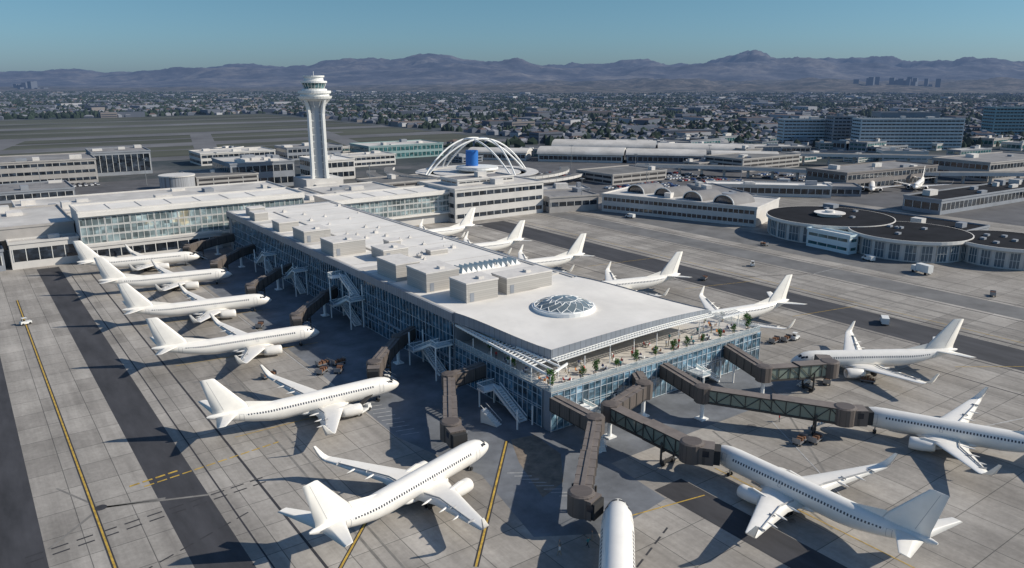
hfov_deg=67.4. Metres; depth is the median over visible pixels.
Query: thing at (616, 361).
potted tree
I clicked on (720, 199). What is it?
arched window
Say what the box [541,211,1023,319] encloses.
taxiway
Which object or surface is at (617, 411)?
jet bridge
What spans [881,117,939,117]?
ribbon window
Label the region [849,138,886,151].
airport building
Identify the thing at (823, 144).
airport building
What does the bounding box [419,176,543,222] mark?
airport building
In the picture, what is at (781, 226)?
window
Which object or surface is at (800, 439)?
baggage cart
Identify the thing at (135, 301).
airliner
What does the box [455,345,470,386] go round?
terrace facade window
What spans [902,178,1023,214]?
airport building
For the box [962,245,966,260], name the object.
window
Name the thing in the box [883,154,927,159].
ribbon window
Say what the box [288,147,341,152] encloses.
ribbon window
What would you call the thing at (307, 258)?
window
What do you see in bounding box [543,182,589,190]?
airport building
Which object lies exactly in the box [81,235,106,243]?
window
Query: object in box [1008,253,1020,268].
window
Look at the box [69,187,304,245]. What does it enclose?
terminal hall
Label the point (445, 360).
ground floor window
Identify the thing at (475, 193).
ribbon window
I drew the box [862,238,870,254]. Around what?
window
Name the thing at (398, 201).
window
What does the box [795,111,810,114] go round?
office building
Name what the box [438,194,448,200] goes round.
window
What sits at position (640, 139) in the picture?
airport building
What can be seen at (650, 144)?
airport building
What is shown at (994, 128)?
ribbon window
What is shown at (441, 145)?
ribbon window
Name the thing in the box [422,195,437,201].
window
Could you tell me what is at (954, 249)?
window
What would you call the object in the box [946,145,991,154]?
airport building
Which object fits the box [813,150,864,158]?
airport building
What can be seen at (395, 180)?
parking garage
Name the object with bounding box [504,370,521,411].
terrace facade window
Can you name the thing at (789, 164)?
ribbon window
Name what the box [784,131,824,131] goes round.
ribbon window
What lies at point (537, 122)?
office building
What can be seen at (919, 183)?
airliner
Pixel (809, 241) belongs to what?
ribbon window
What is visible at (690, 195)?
arched window
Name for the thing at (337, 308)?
ground floor window
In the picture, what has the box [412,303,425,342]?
window
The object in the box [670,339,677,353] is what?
potted tree
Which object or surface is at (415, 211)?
window
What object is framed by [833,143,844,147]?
ribbon window
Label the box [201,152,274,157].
ribbon window
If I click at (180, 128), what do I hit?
runway
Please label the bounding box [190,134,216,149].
runway
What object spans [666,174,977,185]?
road
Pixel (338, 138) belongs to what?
runway
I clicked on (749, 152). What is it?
airport building
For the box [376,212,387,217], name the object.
window
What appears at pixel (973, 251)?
window
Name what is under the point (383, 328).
ground floor window
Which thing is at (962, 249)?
window
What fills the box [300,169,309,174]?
ribbon window
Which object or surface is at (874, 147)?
airport building
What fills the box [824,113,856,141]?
hotel
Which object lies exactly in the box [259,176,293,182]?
ribbon window
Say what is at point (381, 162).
ribbon window
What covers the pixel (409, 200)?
window
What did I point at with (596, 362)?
potted tree
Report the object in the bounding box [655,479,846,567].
pavement
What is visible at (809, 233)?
ribbon window
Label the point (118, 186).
parking ground
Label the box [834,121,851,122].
ribbon window
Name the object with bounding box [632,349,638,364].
potted tree
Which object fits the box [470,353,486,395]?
terrace facade window
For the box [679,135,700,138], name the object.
office building
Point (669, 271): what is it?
airliner
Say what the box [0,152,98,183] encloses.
airport building
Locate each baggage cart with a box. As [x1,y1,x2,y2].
[255,320,263,328]
[260,369,276,379]
[315,358,329,367]
[315,364,327,374]
[331,356,346,365]
[333,363,343,373]
[700,274,707,280]
[760,241,768,245]
[769,335,779,343]
[781,334,791,342]
[792,432,807,446]
[808,431,823,444]
[823,378,830,385]
[855,375,875,383]
[990,290,995,296]
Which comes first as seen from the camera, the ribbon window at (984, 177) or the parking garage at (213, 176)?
the parking garage at (213, 176)
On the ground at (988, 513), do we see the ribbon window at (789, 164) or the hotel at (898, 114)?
the hotel at (898, 114)
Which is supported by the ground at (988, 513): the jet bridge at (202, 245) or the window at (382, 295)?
the jet bridge at (202, 245)
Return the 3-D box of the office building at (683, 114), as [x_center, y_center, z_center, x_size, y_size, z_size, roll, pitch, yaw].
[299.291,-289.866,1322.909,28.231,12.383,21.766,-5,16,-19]
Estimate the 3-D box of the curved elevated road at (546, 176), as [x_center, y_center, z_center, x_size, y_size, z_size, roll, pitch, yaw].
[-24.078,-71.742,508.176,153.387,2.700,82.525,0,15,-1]
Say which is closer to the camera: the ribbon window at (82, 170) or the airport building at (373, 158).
the ribbon window at (82, 170)
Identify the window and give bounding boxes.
[0,161,94,168]
[0,169,95,176]
[0,176,96,183]
[0,191,73,200]
[0,235,60,249]
[12,244,77,261]
[79,216,104,226]
[80,225,105,235]
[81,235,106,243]
[93,237,212,256]
[94,153,150,172]
[104,214,129,224]
[106,223,130,233]
[107,232,131,241]
[130,212,153,221]
[131,221,154,230]
[132,229,155,238]
[154,210,177,219]
[155,218,178,228]
[156,227,179,235]
[178,208,200,217]
[178,216,200,225]
[179,225,201,233]
[189,153,199,157]
[190,158,200,163]
[198,175,256,181]
[198,179,257,185]
[200,206,222,215]
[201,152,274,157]
[201,214,222,223]
[202,161,211,163]
[202,222,223,230]
[212,162,229,171]
[222,204,243,212]
[224,222,229,229]
[231,218,237,241]
[232,164,293,172]
[236,221,242,244]
[241,223,247,245]
[244,202,263,208]
[246,225,252,244]
[249,253,254,262]
[252,228,258,252]
[258,231,264,254]
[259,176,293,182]
[263,233,270,259]
[265,200,284,206]
[269,236,277,263]
[275,148,286,152]
[276,240,283,265]
[282,242,290,264]
[285,198,303,204]
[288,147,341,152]
[288,153,330,158]
[289,246,297,274]
[296,249,305,278]
[299,277,306,291]
[300,160,309,165]
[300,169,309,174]
[302,83,325,88]
[304,253,312,282]
[306,281,313,295]
[312,256,320,286]
[314,285,321,296]
[320,260,328,289]
[328,161,353,167]
[328,264,338,296]
[329,171,354,176]
[331,297,339,311]
[337,268,347,297]
[339,299,348,314]
[346,272,356,305]
[348,304,357,317]
[350,145,368,151]
[351,202,369,208]
[355,155,394,160]
[355,161,394,165]
[356,277,366,311]
[358,309,367,326]
[366,282,377,317]
[368,314,378,333]
[370,144,442,151]
[370,200,386,207]
[370,206,387,212]
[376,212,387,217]
[377,287,388,323]
[378,320,389,339]
[387,199,404,205]
[388,205,404,211]
[388,210,404,217]
[388,292,400,329]
[389,326,399,338]
[392,182,417,185]
[395,151,441,156]
[399,297,412,330]
[404,341,413,353]
[405,197,421,203]
[405,203,421,209]
[405,209,421,215]
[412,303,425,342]
[413,340,425,360]
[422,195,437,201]
[422,201,437,207]
[422,207,437,213]
[425,310,439,350]
[426,347,439,367]
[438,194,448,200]
[438,200,448,205]
[438,206,448,211]
[439,316,453,358]
[440,353,454,370]
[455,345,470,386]
[456,185,542,196]
[456,195,541,207]
[457,205,541,218]
[459,178,512,183]
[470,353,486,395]
[478,154,524,157]
[486,361,503,404]
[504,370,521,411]
[522,379,542,427]
[539,156,621,160]
[550,386,576,431]
[551,200,596,206]
[577,379,600,412]
[578,177,611,183]
[580,172,611,178]
[587,505,592,512]
[600,372,623,410]
[603,197,754,214]
[603,205,754,223]
[613,176,665,183]
[614,172,665,178]
[624,365,646,390]
[628,157,700,161]
[629,185,642,193]
[646,359,667,398]
[656,189,668,195]
[666,353,687,393]
[684,192,700,200]
[687,347,707,381]
[694,141,720,142]
[702,451,708,457]
[705,157,741,162]
[705,342,725,380]
[714,162,741,165]
[715,196,732,204]
[724,337,743,373]
[731,187,829,194]
[743,160,798,165]
[743,164,798,170]
[743,331,760,359]
[744,156,799,162]
[767,218,769,232]
[770,220,775,235]
[777,222,785,238]
[782,148,809,150]
[784,127,824,128]
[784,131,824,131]
[784,134,823,134]
[785,121,825,121]
[785,124,824,124]
[788,225,798,240]
[800,157,816,160]
[802,227,807,242]
[807,171,845,179]
[807,240,846,250]
[808,232,847,242]
[831,189,859,193]
[833,131,850,132]
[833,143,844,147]
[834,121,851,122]
[847,168,936,179]
[849,147,865,150]
[850,143,865,145]
[857,237,860,251]
[858,176,934,186]
[858,414,863,418]
[860,137,961,138]
[861,127,963,128]
[861,131,962,131]
[861,134,962,134]
[862,120,964,121]
[862,124,963,124]
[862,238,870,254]
[867,143,885,145]
[873,241,884,257]
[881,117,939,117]
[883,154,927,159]
[886,144,960,145]
[887,141,960,141]
[887,243,900,259]
[903,245,916,261]
[904,199,939,210]
[912,148,953,148]
[920,246,933,261]
[933,160,988,169]
[936,246,947,261]
[937,169,986,178]
[941,192,1023,210]
[947,151,959,153]
[949,245,959,261]
[960,244,964,259]
[961,150,990,153]
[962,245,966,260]
[968,247,977,263]
[973,140,992,143]
[979,249,990,265]
[990,162,1023,169]
[993,128,1023,129]
[993,251,1005,267]
[994,125,1023,125]
[996,115,1023,116]
[1001,144,1020,148]
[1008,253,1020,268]
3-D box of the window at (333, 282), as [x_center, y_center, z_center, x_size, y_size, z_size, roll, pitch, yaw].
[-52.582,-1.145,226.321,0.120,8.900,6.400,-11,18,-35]
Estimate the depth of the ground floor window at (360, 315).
213.26 m
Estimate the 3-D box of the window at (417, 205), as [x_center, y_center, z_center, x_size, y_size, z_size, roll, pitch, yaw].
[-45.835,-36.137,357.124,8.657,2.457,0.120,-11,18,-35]
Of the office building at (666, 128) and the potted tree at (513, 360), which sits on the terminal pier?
the potted tree at (513, 360)
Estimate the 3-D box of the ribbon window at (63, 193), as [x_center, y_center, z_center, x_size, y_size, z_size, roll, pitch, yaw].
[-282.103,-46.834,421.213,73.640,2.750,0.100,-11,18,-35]
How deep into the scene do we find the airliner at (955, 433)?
139.99 m
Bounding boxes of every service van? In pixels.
[625,213,635,217]
[862,254,875,261]
[880,315,889,324]
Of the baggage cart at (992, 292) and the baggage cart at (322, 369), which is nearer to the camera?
the baggage cart at (322, 369)
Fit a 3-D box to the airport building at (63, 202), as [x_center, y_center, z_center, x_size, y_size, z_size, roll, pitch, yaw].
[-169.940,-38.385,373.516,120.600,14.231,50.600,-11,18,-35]
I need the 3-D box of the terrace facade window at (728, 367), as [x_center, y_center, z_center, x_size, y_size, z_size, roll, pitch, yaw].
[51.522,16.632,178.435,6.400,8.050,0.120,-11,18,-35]
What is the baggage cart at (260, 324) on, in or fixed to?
on the pavement at (413, 399)
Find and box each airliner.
[72,241,199,271]
[94,257,231,290]
[117,283,270,322]
[146,313,318,363]
[198,365,398,435]
[278,439,488,546]
[419,208,474,238]
[463,220,531,254]
[518,233,591,272]
[599,498,634,567]
[603,251,689,296]
[699,274,804,328]
[720,445,961,557]
[790,319,974,383]
[862,167,904,192]
[869,387,1023,475]
[894,167,953,190]
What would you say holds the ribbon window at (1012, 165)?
in the airport building at (1002, 161)
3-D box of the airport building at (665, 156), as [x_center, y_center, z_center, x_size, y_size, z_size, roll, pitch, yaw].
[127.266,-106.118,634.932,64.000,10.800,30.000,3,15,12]
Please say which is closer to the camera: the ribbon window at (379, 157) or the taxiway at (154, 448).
the taxiway at (154, 448)
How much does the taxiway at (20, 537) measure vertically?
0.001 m
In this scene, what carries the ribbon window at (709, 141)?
in the airport building at (705, 139)
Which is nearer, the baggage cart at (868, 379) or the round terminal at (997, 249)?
the baggage cart at (868, 379)
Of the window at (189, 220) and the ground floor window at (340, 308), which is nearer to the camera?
the ground floor window at (340, 308)
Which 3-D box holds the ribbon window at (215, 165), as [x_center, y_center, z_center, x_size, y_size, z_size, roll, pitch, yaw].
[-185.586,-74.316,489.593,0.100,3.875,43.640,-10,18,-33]
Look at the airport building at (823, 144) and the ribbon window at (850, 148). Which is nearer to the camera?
the ribbon window at (850, 148)
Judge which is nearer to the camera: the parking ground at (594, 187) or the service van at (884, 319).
the service van at (884, 319)
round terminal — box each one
[766,206,895,242]
[848,221,974,262]
[962,230,1023,270]
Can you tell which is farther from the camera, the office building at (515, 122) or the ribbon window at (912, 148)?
the office building at (515, 122)
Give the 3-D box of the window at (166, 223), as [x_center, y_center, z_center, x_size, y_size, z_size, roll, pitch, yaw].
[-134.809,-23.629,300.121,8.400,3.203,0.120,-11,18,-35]
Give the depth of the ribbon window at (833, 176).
476.50 m
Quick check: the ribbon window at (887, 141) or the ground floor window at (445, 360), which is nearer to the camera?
the ground floor window at (445, 360)
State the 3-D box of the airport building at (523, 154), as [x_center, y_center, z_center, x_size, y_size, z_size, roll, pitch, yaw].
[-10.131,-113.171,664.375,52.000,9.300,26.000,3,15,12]
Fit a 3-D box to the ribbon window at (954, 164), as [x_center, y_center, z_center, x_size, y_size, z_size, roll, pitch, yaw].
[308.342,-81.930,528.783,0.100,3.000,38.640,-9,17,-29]
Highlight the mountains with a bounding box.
[0,50,1023,87]
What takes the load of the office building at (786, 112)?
on the ground at (988, 513)
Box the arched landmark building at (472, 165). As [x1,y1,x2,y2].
[415,137,538,176]
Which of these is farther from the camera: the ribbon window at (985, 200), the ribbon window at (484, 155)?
the ribbon window at (484, 155)
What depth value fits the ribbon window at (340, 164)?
523.39 m
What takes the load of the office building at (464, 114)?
on the ground at (988, 513)
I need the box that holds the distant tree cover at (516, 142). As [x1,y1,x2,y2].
[0,90,1023,147]
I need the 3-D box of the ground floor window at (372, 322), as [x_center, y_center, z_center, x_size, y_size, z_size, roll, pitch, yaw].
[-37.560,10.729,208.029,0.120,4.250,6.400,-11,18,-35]
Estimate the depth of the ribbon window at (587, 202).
396.87 m
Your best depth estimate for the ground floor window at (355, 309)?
216.83 m
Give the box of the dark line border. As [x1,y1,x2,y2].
[16,212,1023,567]
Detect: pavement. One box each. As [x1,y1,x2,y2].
[176,247,816,536]
[511,435,562,496]
[595,211,918,275]
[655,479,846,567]
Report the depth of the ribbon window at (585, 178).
509.71 m
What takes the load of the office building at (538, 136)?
on the ground at (988, 513)
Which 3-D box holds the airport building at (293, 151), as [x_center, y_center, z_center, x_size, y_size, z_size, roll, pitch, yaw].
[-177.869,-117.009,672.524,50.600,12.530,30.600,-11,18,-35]
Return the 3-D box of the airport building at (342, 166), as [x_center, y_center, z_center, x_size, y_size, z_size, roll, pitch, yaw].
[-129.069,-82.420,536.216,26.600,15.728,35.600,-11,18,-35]
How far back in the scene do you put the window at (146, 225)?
295.29 m
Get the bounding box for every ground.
[0,97,1023,567]
[0,178,159,204]
[499,160,805,196]
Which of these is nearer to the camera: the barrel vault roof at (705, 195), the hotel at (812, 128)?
the barrel vault roof at (705, 195)
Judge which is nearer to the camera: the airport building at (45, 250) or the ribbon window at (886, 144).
the airport building at (45, 250)
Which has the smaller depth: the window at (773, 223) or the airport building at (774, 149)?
the window at (773, 223)
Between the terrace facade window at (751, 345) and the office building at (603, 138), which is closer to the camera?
the terrace facade window at (751, 345)
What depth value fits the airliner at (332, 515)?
118.56 m
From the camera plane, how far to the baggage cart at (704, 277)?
261.39 m
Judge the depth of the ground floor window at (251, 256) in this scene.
288.52 m
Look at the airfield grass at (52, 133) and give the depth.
994.85 m
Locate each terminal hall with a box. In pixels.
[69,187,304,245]
[313,185,450,225]
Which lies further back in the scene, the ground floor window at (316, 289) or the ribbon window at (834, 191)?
the ribbon window at (834, 191)
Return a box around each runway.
[0,118,363,130]
[0,125,396,141]
[0,131,467,153]
[0,141,23,150]
[4,122,361,134]
[13,117,276,124]
[14,132,339,145]
[150,144,288,151]
[151,138,510,160]
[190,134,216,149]
[307,130,359,145]
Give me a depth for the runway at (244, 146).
785.69 m
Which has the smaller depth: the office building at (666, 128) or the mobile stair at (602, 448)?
the mobile stair at (602, 448)
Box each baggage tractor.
[19,317,31,325]
[791,332,799,340]
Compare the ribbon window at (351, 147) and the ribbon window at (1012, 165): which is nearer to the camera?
the ribbon window at (1012, 165)
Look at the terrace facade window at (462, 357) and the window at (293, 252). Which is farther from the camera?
the window at (293, 252)
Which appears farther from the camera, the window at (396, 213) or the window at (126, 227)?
the window at (396, 213)
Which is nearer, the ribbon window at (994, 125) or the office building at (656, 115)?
the ribbon window at (994, 125)
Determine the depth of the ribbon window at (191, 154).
620.56 m
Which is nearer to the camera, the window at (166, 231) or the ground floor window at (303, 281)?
the ground floor window at (303, 281)
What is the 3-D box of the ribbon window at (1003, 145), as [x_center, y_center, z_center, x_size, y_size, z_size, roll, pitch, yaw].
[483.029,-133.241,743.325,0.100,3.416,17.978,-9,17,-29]
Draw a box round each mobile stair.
[481,403,501,426]
[599,435,606,451]
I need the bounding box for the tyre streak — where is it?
[48,236,1023,567]
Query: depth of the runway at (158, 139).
863.35 m
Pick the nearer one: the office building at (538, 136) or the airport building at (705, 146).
the airport building at (705, 146)
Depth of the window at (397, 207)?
352.08 m
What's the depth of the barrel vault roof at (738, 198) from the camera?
367.61 m
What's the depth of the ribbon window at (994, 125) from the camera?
907.11 m
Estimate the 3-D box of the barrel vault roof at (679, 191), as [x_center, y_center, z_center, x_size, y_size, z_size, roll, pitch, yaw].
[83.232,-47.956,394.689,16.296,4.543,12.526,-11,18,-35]
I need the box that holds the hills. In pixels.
[0,77,1023,93]
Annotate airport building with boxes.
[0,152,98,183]
[0,180,74,203]
[0,204,74,265]
[0,245,5,270]
[6,232,79,269]
[11,181,289,217]
[84,230,222,264]
[85,144,152,175]
[188,147,275,165]
[211,154,294,185]
[212,146,243,148]
[274,142,342,159]
[293,188,319,203]
[299,154,355,178]
[304,181,397,193]
[331,150,395,166]
[342,146,349,152]
[349,139,443,158]
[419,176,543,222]
[440,171,514,185]
[451,153,482,162]
[468,147,532,160]
[520,147,538,156]
[537,146,625,162]
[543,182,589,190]
[543,187,598,212]
[551,139,656,156]
[602,186,779,226]
[616,138,665,140]
[626,148,705,163]
[649,138,690,142]
[658,143,754,154]
[673,136,721,142]
[683,158,713,170]
[687,181,756,195]
[703,133,740,142]
[705,180,832,197]
[710,150,778,154]
[730,143,782,151]
[735,145,762,150]
[744,139,777,143]
[754,141,811,151]
[760,135,776,140]
[767,178,862,196]
[791,137,809,141]
[793,151,816,162]
[805,160,938,189]
[806,226,858,254]
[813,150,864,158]
[815,140,833,149]
[822,203,989,230]
[832,139,851,149]
[843,157,877,162]
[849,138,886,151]
[867,144,907,152]
[876,147,928,162]
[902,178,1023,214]
[931,143,942,150]
[932,151,1023,181]
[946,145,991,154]
[970,135,1008,146]
[1000,140,1023,150]
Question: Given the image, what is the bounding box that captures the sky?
[0,0,1023,72]
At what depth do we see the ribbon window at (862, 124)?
739.10 m
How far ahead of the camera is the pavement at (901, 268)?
322.34 m
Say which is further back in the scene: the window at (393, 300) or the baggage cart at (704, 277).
the baggage cart at (704, 277)
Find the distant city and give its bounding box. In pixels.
[0,77,1023,139]
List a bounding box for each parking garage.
[179,168,258,185]
[356,174,436,186]
[576,165,666,184]
[704,150,800,172]
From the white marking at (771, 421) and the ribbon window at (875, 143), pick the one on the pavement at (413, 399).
the white marking at (771, 421)
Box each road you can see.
[366,167,583,183]
[580,162,1023,218]
[636,163,1023,182]
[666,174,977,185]
[706,150,953,164]
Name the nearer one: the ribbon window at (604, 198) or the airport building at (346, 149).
the ribbon window at (604, 198)
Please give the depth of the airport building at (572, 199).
398.46 m
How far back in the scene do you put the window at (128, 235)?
291.14 m
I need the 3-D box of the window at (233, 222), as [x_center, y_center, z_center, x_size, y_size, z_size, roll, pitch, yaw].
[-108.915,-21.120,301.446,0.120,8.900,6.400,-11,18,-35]
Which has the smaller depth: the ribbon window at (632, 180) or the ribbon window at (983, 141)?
the ribbon window at (632, 180)
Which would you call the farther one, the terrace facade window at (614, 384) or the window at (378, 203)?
the window at (378, 203)
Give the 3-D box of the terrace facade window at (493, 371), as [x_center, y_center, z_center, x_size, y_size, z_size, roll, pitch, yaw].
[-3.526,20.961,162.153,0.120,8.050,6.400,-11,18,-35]
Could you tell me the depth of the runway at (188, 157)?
674.47 m
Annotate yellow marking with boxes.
[17,222,1021,567]
[129,257,1023,567]
[130,442,277,486]
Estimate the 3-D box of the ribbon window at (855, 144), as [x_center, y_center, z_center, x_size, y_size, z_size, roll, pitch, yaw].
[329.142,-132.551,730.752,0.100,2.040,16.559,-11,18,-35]
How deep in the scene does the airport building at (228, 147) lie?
680.77 m
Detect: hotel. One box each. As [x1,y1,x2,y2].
[777,116,825,143]
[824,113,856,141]
[850,116,965,149]
[871,111,940,117]
[980,106,1023,135]
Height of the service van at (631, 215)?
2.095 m
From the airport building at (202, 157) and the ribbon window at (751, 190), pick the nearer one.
the ribbon window at (751, 190)
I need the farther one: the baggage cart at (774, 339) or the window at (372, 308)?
the window at (372, 308)
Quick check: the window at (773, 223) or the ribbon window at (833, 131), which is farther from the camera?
the ribbon window at (833, 131)
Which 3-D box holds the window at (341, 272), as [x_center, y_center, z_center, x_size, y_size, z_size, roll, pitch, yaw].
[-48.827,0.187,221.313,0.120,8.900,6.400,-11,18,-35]
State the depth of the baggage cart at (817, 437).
144.24 m
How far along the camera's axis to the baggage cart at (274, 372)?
175.22 m
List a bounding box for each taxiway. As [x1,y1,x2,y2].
[0,358,48,567]
[37,267,255,567]
[476,221,1023,370]
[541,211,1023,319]
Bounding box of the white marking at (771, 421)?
[171,263,1023,495]
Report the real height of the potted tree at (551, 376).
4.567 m
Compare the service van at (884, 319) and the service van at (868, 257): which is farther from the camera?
the service van at (868, 257)
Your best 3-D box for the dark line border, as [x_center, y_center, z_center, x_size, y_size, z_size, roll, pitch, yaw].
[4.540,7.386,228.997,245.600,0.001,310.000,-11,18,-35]
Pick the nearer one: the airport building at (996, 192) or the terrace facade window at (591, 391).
the terrace facade window at (591, 391)
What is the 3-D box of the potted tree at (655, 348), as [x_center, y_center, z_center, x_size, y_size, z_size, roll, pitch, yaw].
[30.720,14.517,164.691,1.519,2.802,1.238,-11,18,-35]
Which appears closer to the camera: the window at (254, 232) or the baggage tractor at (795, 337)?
the baggage tractor at (795, 337)
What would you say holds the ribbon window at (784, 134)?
in the hotel at (812, 128)
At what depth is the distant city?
1656.05 m
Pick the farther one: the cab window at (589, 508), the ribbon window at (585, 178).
the ribbon window at (585, 178)
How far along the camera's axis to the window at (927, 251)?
285.09 m
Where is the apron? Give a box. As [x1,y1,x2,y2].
[810,178,1023,225]
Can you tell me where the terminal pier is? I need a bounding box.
[226,201,760,431]
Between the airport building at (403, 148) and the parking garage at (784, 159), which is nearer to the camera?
the parking garage at (784, 159)
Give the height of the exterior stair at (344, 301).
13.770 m
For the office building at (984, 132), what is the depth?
867.93 m
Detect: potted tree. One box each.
[506,357,516,368]
[547,368,556,389]
[579,365,586,379]
[592,359,599,374]
[614,358,619,369]
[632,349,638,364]
[652,346,658,358]
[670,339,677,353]
[683,335,690,348]
[700,333,705,344]
[717,328,722,339]
[731,323,736,335]
[743,312,752,330]
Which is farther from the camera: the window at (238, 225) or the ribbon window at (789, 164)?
the ribbon window at (789, 164)
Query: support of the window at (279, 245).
in the terminal pier
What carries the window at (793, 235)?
in the round terminal at (791, 223)
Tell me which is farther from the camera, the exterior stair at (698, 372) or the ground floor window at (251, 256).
the ground floor window at (251, 256)
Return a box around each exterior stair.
[253,248,276,273]
[281,263,307,296]
[327,270,364,329]
[407,329,452,380]
[477,378,532,429]
[580,394,615,412]
[687,361,734,382]
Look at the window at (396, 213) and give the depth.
352.72 m
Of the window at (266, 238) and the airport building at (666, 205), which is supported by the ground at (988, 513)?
the airport building at (666, 205)
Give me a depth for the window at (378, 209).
347.13 m
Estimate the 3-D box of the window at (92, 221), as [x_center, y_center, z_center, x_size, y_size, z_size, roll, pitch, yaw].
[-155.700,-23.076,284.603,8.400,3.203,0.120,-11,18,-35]
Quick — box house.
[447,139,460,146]
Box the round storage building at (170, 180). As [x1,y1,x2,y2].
[158,173,195,188]
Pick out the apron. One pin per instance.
(898, 192)
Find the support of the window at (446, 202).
in the terminal hall at (413, 205)
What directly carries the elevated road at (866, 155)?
on the ground at (988, 513)
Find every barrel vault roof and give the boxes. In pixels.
[627,183,663,193]
[654,186,691,196]
[683,189,721,200]
[713,192,754,204]
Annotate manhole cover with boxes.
[95,504,106,510]
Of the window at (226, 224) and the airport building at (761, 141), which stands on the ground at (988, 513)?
the airport building at (761, 141)
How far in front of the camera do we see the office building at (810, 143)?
776.67 m
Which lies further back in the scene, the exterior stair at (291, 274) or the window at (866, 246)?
the window at (866, 246)
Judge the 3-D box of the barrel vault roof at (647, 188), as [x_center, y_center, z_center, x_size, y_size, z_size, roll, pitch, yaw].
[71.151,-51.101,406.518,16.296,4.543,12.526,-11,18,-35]
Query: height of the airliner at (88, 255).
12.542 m
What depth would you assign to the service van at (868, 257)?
288.73 m
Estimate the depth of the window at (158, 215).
299.28 m
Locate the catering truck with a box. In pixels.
[911,263,933,274]
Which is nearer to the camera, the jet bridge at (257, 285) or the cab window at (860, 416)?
the cab window at (860, 416)
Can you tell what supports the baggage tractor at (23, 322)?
on the ground at (988, 513)
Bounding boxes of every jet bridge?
[182,233,234,258]
[210,244,255,270]
[245,263,292,295]
[289,286,337,326]
[366,326,415,379]
[440,361,486,448]
[549,395,604,521]
[601,371,720,466]
[659,362,873,435]
[723,343,839,392]
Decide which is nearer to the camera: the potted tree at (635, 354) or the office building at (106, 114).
the potted tree at (635, 354)
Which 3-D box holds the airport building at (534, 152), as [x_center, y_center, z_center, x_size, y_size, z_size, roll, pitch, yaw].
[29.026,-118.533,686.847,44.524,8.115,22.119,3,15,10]
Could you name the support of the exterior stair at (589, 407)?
on the pavement at (413, 399)
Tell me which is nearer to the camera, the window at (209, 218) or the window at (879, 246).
the window at (879, 246)
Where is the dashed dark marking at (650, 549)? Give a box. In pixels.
[25,477,667,567]
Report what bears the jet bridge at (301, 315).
on the ground at (988, 513)
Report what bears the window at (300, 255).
in the terminal pier
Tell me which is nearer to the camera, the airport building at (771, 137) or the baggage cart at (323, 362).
the baggage cart at (323, 362)
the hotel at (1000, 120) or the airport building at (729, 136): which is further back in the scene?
the hotel at (1000, 120)
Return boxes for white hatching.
[359,400,566,492]
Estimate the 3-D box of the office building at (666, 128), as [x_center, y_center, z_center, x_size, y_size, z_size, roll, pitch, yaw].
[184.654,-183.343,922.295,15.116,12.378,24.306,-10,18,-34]
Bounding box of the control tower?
[293,73,343,188]
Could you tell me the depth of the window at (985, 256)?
280.32 m
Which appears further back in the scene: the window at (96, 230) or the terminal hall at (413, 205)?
the terminal hall at (413, 205)
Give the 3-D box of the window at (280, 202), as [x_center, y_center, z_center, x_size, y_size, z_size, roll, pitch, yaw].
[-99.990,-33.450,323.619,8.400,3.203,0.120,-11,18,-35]
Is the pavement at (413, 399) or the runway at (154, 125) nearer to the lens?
the pavement at (413, 399)
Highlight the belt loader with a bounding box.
[359,394,372,415]
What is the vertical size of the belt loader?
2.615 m
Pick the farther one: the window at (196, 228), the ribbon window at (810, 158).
the ribbon window at (810, 158)
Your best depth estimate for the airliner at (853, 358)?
177.63 m
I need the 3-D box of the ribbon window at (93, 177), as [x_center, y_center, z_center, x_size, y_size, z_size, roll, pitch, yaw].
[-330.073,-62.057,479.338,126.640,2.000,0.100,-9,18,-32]
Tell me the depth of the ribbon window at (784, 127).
790.61 m
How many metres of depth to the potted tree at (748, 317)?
181.97 m
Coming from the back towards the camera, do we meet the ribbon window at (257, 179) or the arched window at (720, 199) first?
the ribbon window at (257, 179)
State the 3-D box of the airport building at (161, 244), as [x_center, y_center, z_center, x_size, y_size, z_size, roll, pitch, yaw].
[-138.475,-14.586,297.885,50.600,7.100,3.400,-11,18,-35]
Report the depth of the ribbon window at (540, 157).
635.12 m
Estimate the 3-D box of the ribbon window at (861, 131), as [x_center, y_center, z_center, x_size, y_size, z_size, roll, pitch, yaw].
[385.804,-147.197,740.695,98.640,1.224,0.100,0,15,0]
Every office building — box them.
[98,111,117,117]
[415,117,438,121]
[456,111,469,117]
[503,119,534,126]
[529,129,562,143]
[535,120,553,125]
[565,130,586,136]
[589,137,608,139]
[592,120,616,126]
[619,116,641,122]
[638,129,659,133]
[649,114,664,117]
[654,126,677,130]
[659,135,678,139]
[675,112,695,117]
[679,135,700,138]
[775,111,794,114]
[788,141,812,145]
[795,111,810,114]
[969,124,980,128]
[971,130,995,135]
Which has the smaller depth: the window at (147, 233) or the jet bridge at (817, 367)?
the jet bridge at (817, 367)
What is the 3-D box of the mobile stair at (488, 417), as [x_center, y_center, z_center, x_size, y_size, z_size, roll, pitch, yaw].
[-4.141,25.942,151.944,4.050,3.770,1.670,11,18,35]
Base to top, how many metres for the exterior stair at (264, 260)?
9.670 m
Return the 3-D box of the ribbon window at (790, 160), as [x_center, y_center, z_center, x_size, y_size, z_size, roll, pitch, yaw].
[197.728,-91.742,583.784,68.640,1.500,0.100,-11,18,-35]
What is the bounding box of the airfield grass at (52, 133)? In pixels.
[0,114,498,161]
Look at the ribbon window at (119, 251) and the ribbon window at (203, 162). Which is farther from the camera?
the ribbon window at (203, 162)
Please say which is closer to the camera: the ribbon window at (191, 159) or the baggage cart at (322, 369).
the baggage cart at (322, 369)
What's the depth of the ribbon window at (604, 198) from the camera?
374.10 m

